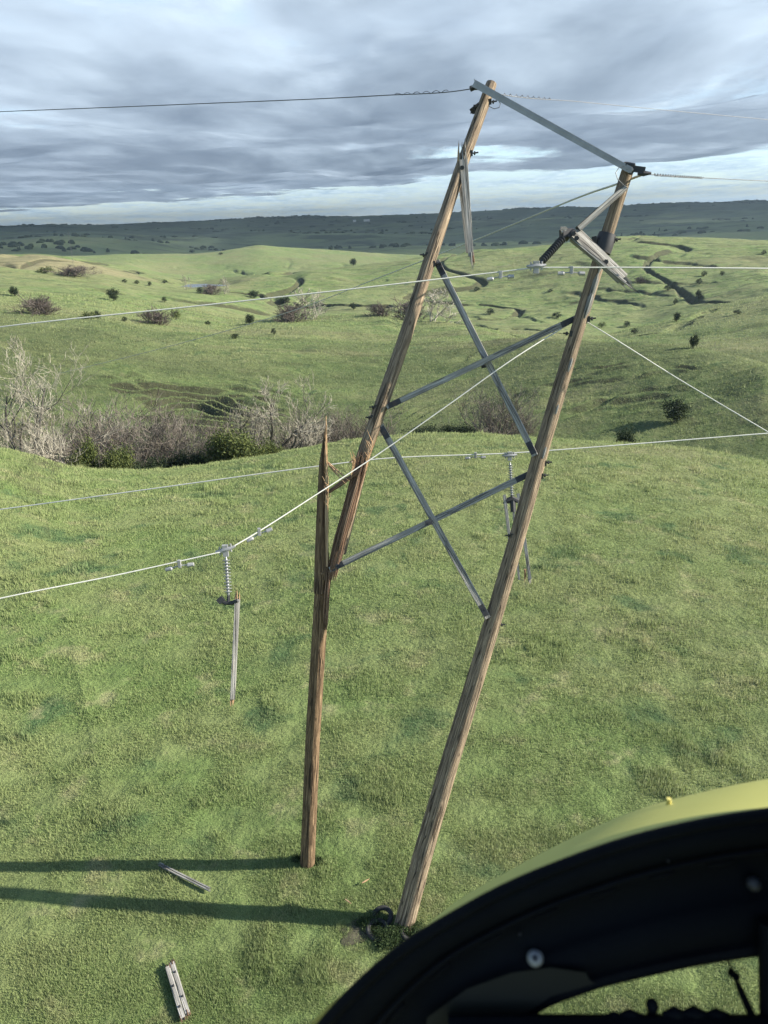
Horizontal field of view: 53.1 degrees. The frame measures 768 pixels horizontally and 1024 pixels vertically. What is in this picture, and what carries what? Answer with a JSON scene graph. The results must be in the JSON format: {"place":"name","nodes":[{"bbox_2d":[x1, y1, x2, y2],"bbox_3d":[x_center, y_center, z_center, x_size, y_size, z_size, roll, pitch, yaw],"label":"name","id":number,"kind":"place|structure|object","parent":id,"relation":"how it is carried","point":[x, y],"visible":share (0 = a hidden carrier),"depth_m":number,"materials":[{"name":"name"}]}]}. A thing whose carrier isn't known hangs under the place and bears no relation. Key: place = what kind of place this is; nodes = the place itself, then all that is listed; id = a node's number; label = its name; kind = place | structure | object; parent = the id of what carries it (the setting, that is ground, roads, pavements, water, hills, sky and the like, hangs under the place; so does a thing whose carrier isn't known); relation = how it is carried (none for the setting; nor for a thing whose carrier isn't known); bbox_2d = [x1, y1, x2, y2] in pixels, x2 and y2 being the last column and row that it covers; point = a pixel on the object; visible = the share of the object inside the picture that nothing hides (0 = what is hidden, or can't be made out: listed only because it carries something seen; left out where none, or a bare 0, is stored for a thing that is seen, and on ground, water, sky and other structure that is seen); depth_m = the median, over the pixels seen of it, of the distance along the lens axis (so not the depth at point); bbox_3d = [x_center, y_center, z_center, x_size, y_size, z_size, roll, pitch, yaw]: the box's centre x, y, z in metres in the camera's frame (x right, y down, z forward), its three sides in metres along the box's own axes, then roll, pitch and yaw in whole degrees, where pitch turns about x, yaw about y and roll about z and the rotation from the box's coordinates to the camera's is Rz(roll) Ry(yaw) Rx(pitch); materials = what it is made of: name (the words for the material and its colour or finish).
{"place":"outdoors","nodes":[
{"label":"outdoors","id":0,"kind":"place"},
{"bbox_2d":[183,284,224,286],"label":"pond","id":1,"kind":"structure","parent":0,"point":[195,285],"depth_m":447.23,"materials":[{"name":"grey liquid"}]},
{"bbox_2d":[0,201,767,1023],"bbox_3d":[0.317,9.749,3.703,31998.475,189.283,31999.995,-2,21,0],"label":"ground","id":2,"kind":"structure","parent":0,"point":[278,259],"depth_m":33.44,"materials":[{"name":"green plant"}]},
{"bbox_2d":[8,285,17,295],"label":"cedar shrub","id":3,"kind":"object","parent":2,"relation":"on","point":[13,291],"visible":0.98,"depth_m":231.18,"materials":[{"name":"green plant"}]},
{"bbox_2d":[6,291,60,315],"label":"bare bush","id":4,"kind":"object","parent":2,"relation":"on","point":[38,306],"visible":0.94,"depth_m":179.45,"materials":[{"name":"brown plant"}]},
{"bbox_2d":[1,430,65,462],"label":"bare thicket","id":5,"kind":"object","parent":2,"relation":"on","point":[23,444],"visible":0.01,"depth_m":81.83,"materials":[{"name":"grey plant"}]},
{"bbox_2d":[35,266,54,272],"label":"olive bush","id":6,"kind":"object","parent":2,"relation":"on","point":[46,269],"visible":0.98,"depth_m":348.98,"materials":[{"name":"green plant"}]},
{"bbox_2d":[0,334,130,465],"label":"cottonwood tree","id":7,"kind":"object","parent":2,"relation":"on","point":[37,436],"visible":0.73,"depth_m":68.83,"materials":[{"name":"grey plant"}]},
{"bbox_2d":[44,265,101,276],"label":"bare bush","id":8,"kind":"object","parent":2,"relation":"on","point":[71,271],"visible":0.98,"depth_m":349.79,"materials":[{"name":"brown plant"}]},
{"bbox_2d":[23,418,125,463],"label":"bare thicket","id":9,"kind":"object","parent":2,"relation":"on","point":[76,438],"visible":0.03,"depth_m":81.95,"materials":[{"name":"grey plant"}]},
{"bbox_2d":[16,415,137,461],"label":"bare thicket","id":10,"kind":"object","parent":2,"relation":"on","point":[105,438],"visible":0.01,"depth_m":91.54,"materials":[{"name":"brown plant"}]},
{"bbox_2d":[63,432,103,468],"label":"cedar shrub","id":11,"kind":"object","parent":2,"relation":"on","point":[88,456],"visible":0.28,"depth_m":68.24,"materials":[{"name":"green plant"}]},
{"bbox_2d":[79,311,97,318],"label":"olive bush","id":12,"kind":"object","parent":2,"relation":"on","point":[86,314],"visible":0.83,"depth_m":178.13,"materials":[{"name":"green plant"}]},
{"bbox_2d":[0,391,191,467],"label":"bare thicket","id":13,"kind":"object","parent":2,"relation":"on","point":[107,430],"visible":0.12,"depth_m":83.79,"materials":[{"name":"grey plant"}]},
{"bbox_2d":[106,286,120,300],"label":"cedar shrub","id":14,"kind":"object","parent":2,"relation":"on","point":[112,294],"visible":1,"depth_m":257.30,"materials":[{"name":"green plant"}]},
{"bbox_2d":[97,439,139,469],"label":"cedar shrub","id":15,"kind":"object","parent":2,"relation":"on","point":[113,461],"visible":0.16,"depth_m":68.88,"materials":[{"name":"green plant"}]},
{"bbox_2d":[43,386,243,466],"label":"bare thicket","id":16,"kind":"object","parent":2,"relation":"on","point":[109,421],"visible":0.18,"depth_m":83.87,"materials":[{"name":"grey plant"}]},
{"bbox_2d":[130,456,158,469],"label":"cedar shrub","id":17,"kind":"object","parent":2,"relation":"on","point":[144,467],"visible":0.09,"depth_m":70.53,"materials":[{"name":"green plant"}]},
{"bbox_2d":[132,305,177,325],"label":"bare bush","id":18,"kind":"object","parent":2,"relation":"on","point":[157,318],"visible":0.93,"depth_m":213.45,"materials":[{"name":"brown plant"}]},
{"bbox_2d":[146,451,182,468],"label":"cedar shrub","id":19,"kind":"object","parent":2,"relation":"on","point":[166,464],"visible":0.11,"depth_m":72.14,"materials":[{"name":"green plant"}]},
{"bbox_2d":[84,400,253,465],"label":"bare thicket","id":20,"kind":"object","parent":2,"relation":"on","point":[178,435],"visible":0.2,"depth_m":84.13,"materials":[{"name":"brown plant"}]},
{"bbox_2d":[170,309,181,319],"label":"olive bush","id":21,"kind":"object","parent":2,"relation":"on","point":[177,315],"visible":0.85,"depth_m":239.69,"materials":[{"name":"green plant"}]},
{"bbox_2d":[165,958,190,1021],"bbox_3d":[-4.030,9.286,14.997,0.213,0.116,1.466,-12,23,-25],"label":"broken crossarm","id":22,"kind":"object","parent":2,"relation":"on","point":[178,984],"visible":1,"depth_m":14.93,"materials":[{"name":"wood"}]},
{"bbox_2d":[157,862,210,891],"bbox_3d":[-4.586,8.347,17.615,1.658,0.071,0.097,10,24,27],"label":"broken plank","id":23,"kind":"object","parent":2,"relation":"on","point":[190,879],"visible":1,"depth_m":17.57,"materials":[{"name":"grey wood"}]},
{"bbox_2d":[180,275,191,288],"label":"bare tree","id":24,"kind":"object","parent":2,"relation":"on","point":[186,284],"visible":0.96,"depth_m":399.19,"materials":[{"name":"grey plant"}]},
{"bbox_2d":[171,447,210,466],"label":"cedar shrub","id":25,"kind":"object","parent":2,"relation":"on","point":[185,460],"visible":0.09,"depth_m":72.36,"materials":[{"name":"green plant"}]},
{"bbox_2d":[196,287,203,293],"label":"cedar shrub","id":26,"kind":"object","parent":2,"relation":"on","point":[199,289],"visible":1,"depth_m":362.88,"materials":[{"name":"green plant"}]},
{"bbox_2d":[151,399,273,461],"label":"bare thicket","id":27,"kind":"object","parent":2,"relation":"on","point":[196,433],"visible":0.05,"depth_m":90.66,"materials":[{"name":"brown plant"}]},
{"bbox_2d":[201,281,224,294],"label":"bare bush","id":28,"kind":"object","parent":2,"relation":"on","point":[210,289],"visible":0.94,"depth_m":371.88,"materials":[{"name":"grey plant"}]},
{"bbox_2d":[220,276,229,294],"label":"bare tree","id":29,"kind":"object","parent":2,"relation":"on","point":[222,282],"visible":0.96,"depth_m":381.41,"materials":[{"name":"grey plant"}]},
{"bbox_2d":[191,420,271,463],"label":"cedar shrub","id":30,"kind":"object","parent":2,"relation":"on","point":[222,445],"visible":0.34,"depth_m":71.02,"materials":[{"name":"green plant"}]},
{"bbox_2d":[195,410,270,457],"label":"bare thicket","id":31,"kind":"object","parent":2,"relation":"on","point":[228,430],"visible":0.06,"depth_m":95.92,"materials":[{"name":"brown plant"}]},
{"bbox_2d":[244,313,254,323],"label":"cedar shrub","id":32,"kind":"object","parent":2,"relation":"on","point":[249,319],"visible":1,"depth_m":239.04,"materials":[{"name":"green plant"}]},
{"bbox_2d":[247,290,258,297],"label":"cedar shrub","id":33,"kind":"object","parent":2,"relation":"on","point":[251,293],"visible":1,"depth_m":385.60,"materials":[{"name":"green plant"}]},
{"bbox_2d":[260,436,292,453],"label":"cedar shrub","id":34,"kind":"object","parent":2,"relation":"on","point":[274,449],"visible":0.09,"depth_m":74.45,"materials":[{"name":"green plant"}]},
{"bbox_2d":[228,369,335,449],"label":"bare tree","id":35,"kind":"object","parent":2,"relation":"on","point":[274,413],"visible":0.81,"depth_m":82.10,"materials":[{"name":"grey plant"}]},
{"bbox_2d":[279,295,290,302],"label":"cedar shrub","id":36,"kind":"object","parent":2,"relation":"on","point":[284,298],"visible":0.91,"depth_m":393.27,"materials":[{"name":"green plant"}]},
{"bbox_2d":[272,299,314,322],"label":"bare bush","id":37,"kind":"object","parent":2,"relation":"on","point":[288,317],"visible":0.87,"depth_m":247.63,"materials":[{"name":"grey plant"}]},
{"bbox_2d":[236,408,351,450],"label":"bare thicket","id":38,"kind":"object","parent":2,"relation":"on","point":[279,442],"visible":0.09,"depth_m":87.15,"materials":[{"name":"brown plant"}]},
{"bbox_2d":[290,851,300,862],"bbox_3d":[-2.029,8.058,18.037,0.371,0.230,0.334,-2,21,0],"label":"weed clump","id":39,"kind":"object","parent":2,"relation":"on","point":[297,857],"visible":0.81,"depth_m":18.02,"materials":[{"name":"green plant"}]},
{"bbox_2d":[247,398,360,449],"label":"bare thicket","id":40,"kind":"object","parent":2,"relation":"on","point":[295,426],"visible":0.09,"depth_m":90.16,"materials":[{"name":"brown plant"}]},
{"bbox_2d":[291,287,328,319],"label":"bare tree","id":41,"kind":"object","parent":2,"relation":"on","point":[314,307],"visible":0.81,"depth_m":252.94,"materials":[{"name":"grey plant"}]},
{"bbox_2d":[315,851,324,865],"bbox_3d":[-1.564,8.070,17.939,0.371,0.234,0.296,13,25,34],"label":"weed clump","id":42,"kind":"object","parent":2,"relation":"on","point":[318,860],"visible":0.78,"depth_m":17.96,"materials":[{"name":"green plant"}]},
{"bbox_2d":[287,403,392,444],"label":"bare thicket","id":43,"kind":"object","parent":2,"relation":"on","point":[330,430],"visible":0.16,"depth_m":91.99,"materials":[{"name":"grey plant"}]},
{"bbox_2d":[291,402,404,444],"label":"bare thicket","id":44,"kind":"object","parent":2,"relation":"on","point":[364,425],"visible":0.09,"depth_m":94.31,"materials":[{"name":"grey plant"}]},
{"bbox_2d":[349,257,356,265],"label":"cedar shrub","id":45,"kind":"object","parent":2,"relation":"on","point":[353,261],"visible":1,"depth_m":759.75,"materials":[{"name":"green plant"}]},
{"bbox_2d":[338,919,375,945],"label":"bare soil","id":46,"kind":"structure","parent":2,"relation":"on","point":[353,932],"depth_m":16.08,"materials":[{"name":"soil"}]},
{"bbox_2d":[352,907,387,932],"bbox_3d":[-0.274,8.627,16.306,0.791,0.297,0.618,9,23,27],"label":"weed clump","id":47,"kind":"object","parent":2,"relation":"on","point":[364,920],"visible":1,"depth_m":16.31,"materials":[{"name":"green plant"}]},
{"bbox_2d":[366,918,389,941],"bbox_3d":[-0.130,8.773,16.155,0.517,0.158,0.517,-2,21,0],"label":"tyre","id":48,"kind":"object","parent":2,"relation":"on","point":[370,935],"visible":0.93,"depth_m":16.13,"materials":[{"name":"rubber"}]},
{"bbox_2d":[362,302,394,316],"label":"bare bush","id":49,"kind":"object","parent":2,"relation":"on","point":[379,310],"visible":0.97,"depth_m":252.88,"materials":[{"name":"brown plant"}]},
{"bbox_2d":[373,905,392,927],"bbox_3d":[-0.040,8.660,16.447,0.490,0.224,0.486,-2,21,0],"label":"tyre","id":50,"kind":"object","parent":2,"relation":"on","point":[389,911],"visible":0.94,"depth_m":16.49,"materials":[{"name":"rubber"}]},
{"bbox_2d":[0,199,767,253],"bbox_3d":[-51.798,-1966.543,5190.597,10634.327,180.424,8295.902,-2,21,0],"label":"distant woodland","id":51,"kind":"object","parent":2,"relation":"on","point":[59,243],"visible":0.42,"depth_m":2635.87,"materials":[{"name":"green plant"}]},
{"bbox_2d":[370,921,406,950],"bbox_3d":[0.075,8.755,15.921,0.778,0.316,0.627,-6,21,-10],"label":"weed clump","id":52,"kind":"object","parent":2,"relation":"on","point":[383,932],"visible":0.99,"depth_m":15.92,"materials":[{"name":"green plant"}]},
{"bbox_2d":[384,913,426,948],"bbox_3d":[0.525,8.724,15.926,1.002,0.360,1.062,18,28,42],"label":"weed clump","id":53,"kind":"object","parent":2,"relation":"on","point":[417,928],"visible":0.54,"depth_m":16.04,"materials":[{"name":"green plant"}]},
{"bbox_2d":[389,296,428,319],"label":"bare bush","id":54,"kind":"object","parent":2,"relation":"on","point":[404,307],"visible":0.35,"depth_m":259.28,"materials":[{"name":"grey plant"}]},
{"bbox_2d":[399,926,419,939],"bbox_3d":[0.561,8.803,16.048,0.487,0.212,0.493,-2,21,0],"label":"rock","id":55,"kind":"object","parent":2,"relation":"on","point":[404,936],"visible":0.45,"depth_m":15.93,"materials":[{"name":"stone"}]},
{"bbox_2d":[399,422,444,433],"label":"cedar shrub","id":56,"kind":"object","parent":2,"relation":"on","point":[429,429],"visible":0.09,"depth_m":95.65,"materials":[{"name":"green plant"}]},
{"bbox_2d":[424,288,465,323],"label":"bare tree","id":57,"kind":"object","parent":2,"relation":"on","point":[435,301],"visible":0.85,"depth_m":243.67,"materials":[{"name":"grey plant"}]},
{"bbox_2d":[438,421,478,433],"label":"cedar shrub","id":58,"kind":"object","parent":2,"relation":"on","point":[451,429],"visible":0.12,"depth_m":95.83,"materials":[{"name":"green plant"}]},
{"bbox_2d":[300,79,650,930],"bbox_3d":[1.345,0.709,14.867,6.080,16.689,4.013,-13,23,-26],"label":"power line structure","id":59,"kind":"object","parent":2,"relation":"on","point":[596,251],"visible":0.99,"depth_m":14.28,"materials":[{"name":"brown wood"}]},
{"bbox_2d":[0,89,469,111],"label":"shield wire","id":60,"kind":"object","parent":59,"relation":"attached to","point":[254,101],"visible":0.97,"depth_m":16.19,"materials":[{"name":"metal"}]},
{"bbox_2d":[63,175,640,372],"bbox_3d":[-12.313,-11.126,50.057,7.360,15.205,80.649,-13,24,-27],"label":"shield wire","id":61,"kind":"object","parent":59,"relation":"attached to","point":[615,184],"visible":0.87,"depth_m":23.61,"materials":[{"name":"metal"}]},
{"bbox_2d":[0,322,767,598],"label":"conductor wire","id":62,"kind":"object","parent":59,"relation":"attached to","point":[248,539],"visible":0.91,"depth_m":12.73,"materials":[{"name":"metal"}]},
{"bbox_2d":[215,544,239,705],"bbox_3d":[-2.414,1.769,12.003,0.380,2.393,0.930,-2,21,0],"label":"insulator","id":63,"kind":"object","parent":62,"relation":"hanging from","point":[225,549],"visible":1,"depth_m":11.96,"materials":[{"name":"grey ceramic"}]},
{"bbox_2d":[502,452,531,582],"bbox_3d":[2.826,0.154,16.589,0.425,2.727,1.114,-7,21,-13],"label":"insulator","id":64,"kind":"object","parent":59,"relation":"hanging from","point":[512,500],"visible":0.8,"depth_m":16.57,"materials":[{"name":"grey ceramic"}]},
{"bbox_2d":[0,433,767,509],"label":"conductor wire","id":65,"kind":"object","parent":64,"relation":"attached to","point":[475,454],"visible":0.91,"depth_m":16.43,"materials":[{"name":"metal"}]},
{"bbox_2d":[526,236,564,272],"bbox_3d":[2.698,-4.220,12.613,0.859,0.551,0.222,-17,26,-35],"label":"insulator","id":66,"kind":"object","parent":59,"relation":"attached to","point":[552,249],"visible":1,"depth_m":12.58,"materials":[{"name":"ceramic"}]},
{"bbox_2d":[0,266,767,327],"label":"conductor wire","id":67,"kind":"object","parent":66,"relation":"attached to","point":[559,273],"visible":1,"depth_m":12.42,"materials":[{"name":"metal"}]},
{"bbox_2d":[502,93,767,119],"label":"shield wire","id":68,"kind":"object","parent":59,"relation":"attached to","point":[615,105],"visible":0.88,"depth_m":17.15,"materials":[{"name":"metal"}]},
{"bbox_2d":[651,173,762,180],"bbox_3d":[18.834,-10.847,26.133,40.757,0.733,2.156,-19,27,-38],"label":"shield wire","id":69,"kind":"object","parent":59,"relation":"attached to","point":[678,176],"visible":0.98,"depth_m":15.41,"materials":[{"name":"metal"}]},
{"bbox_2d":[485,308,494,314],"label":"cedar shrub","id":70,"kind":"object","parent":2,"relation":"on","point":[491,311],"visible":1,"depth_m":352.73,"materials":[{"name":"green plant"}]},
{"bbox_2d":[440,381,541,434],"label":"bare thicket","id":71,"kind":"object","parent":2,"relation":"on","point":[488,420],"visible":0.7,"depth_m":97.63,"materials":[{"name":"grey plant"}]},
{"bbox_2d":[508,405,542,436],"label":"bare thicket","id":72,"kind":"object","parent":2,"relation":"on","point":[529,431],"visible":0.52,"depth_m":100.94,"materials":[{"name":"grey plant"}]},
{"bbox_2d":[550,312,561,317],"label":"cedar shrub","id":73,"kind":"object","parent":2,"relation":"on","point":[556,315],"visible":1,"depth_m":335.38,"materials":[{"name":"green plant"}]},
{"bbox_2d":[613,422,642,442],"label":"cedar shrub","id":74,"kind":"object","parent":2,"relation":"on","point":[625,436],"visible":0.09,"depth_m":78.00,"materials":[{"name":"green plant"}]},
{"bbox_2d":[631,328,638,333],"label":"cedar shrub","id":75,"kind":"object","parent":2,"relation":"on","point":[634,330],"visible":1,"depth_m":228.34,"materials":[{"name":"green plant"}]},
{"bbox_2d":[632,275,649,283],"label":"bare bush","id":76,"kind":"object","parent":2,"relation":"on","point":[640,280],"visible":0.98,"depth_m":392.87,"materials":[{"name":"brown plant"}]},
{"bbox_2d":[660,396,692,421],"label":"cedar shrub","id":77,"kind":"object","parent":2,"relation":"on","point":[671,410],"visible":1,"depth_m":96.90,"materials":[{"name":"green plant"}]},
{"bbox_2d":[673,312,680,321],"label":"cedar shrub","id":78,"kind":"object","parent":2,"relation":"on","point":[677,315],"visible":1,"depth_m":235.68,"materials":[{"name":"green plant"}]},
{"bbox_2d":[688,332,698,348],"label":"cedar shrub","id":79,"kind":"object","parent":2,"relation":"on","point":[693,341],"visible":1,"depth_m":122.56,"materials":[{"name":"green plant"}]},
{"bbox_2d":[695,289,701,297],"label":"cedar shrub","id":80,"kind":"object","parent":2,"relation":"on","point":[698,293],"visible":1,"depth_m":348.48,"materials":[{"name":"green plant"}]},
{"bbox_2d":[0,0,767,211],"bbox_3d":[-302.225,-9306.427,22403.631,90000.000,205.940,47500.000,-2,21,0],"label":"cloud","id":81,"kind":"structure","parent":0,"point":[706,57],"depth_m":4614.59,"materials":[{"name":"grey"}]},
{"bbox_2d":[0,108,767,225],"label":"sky","id":82,"kind":"structure","parent":0,"point":[489,190],"materials":[{"name":"white"}]},
{"bbox_2d":[310,779,767,1023],"bbox_3d":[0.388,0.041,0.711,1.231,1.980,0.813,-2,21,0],"label":"helicopter","id":83,"kind":"object","parent":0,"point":[669,884],"visible":1,"depth_m":0.67,"materials":[{"name":"black paint"}]}
]}

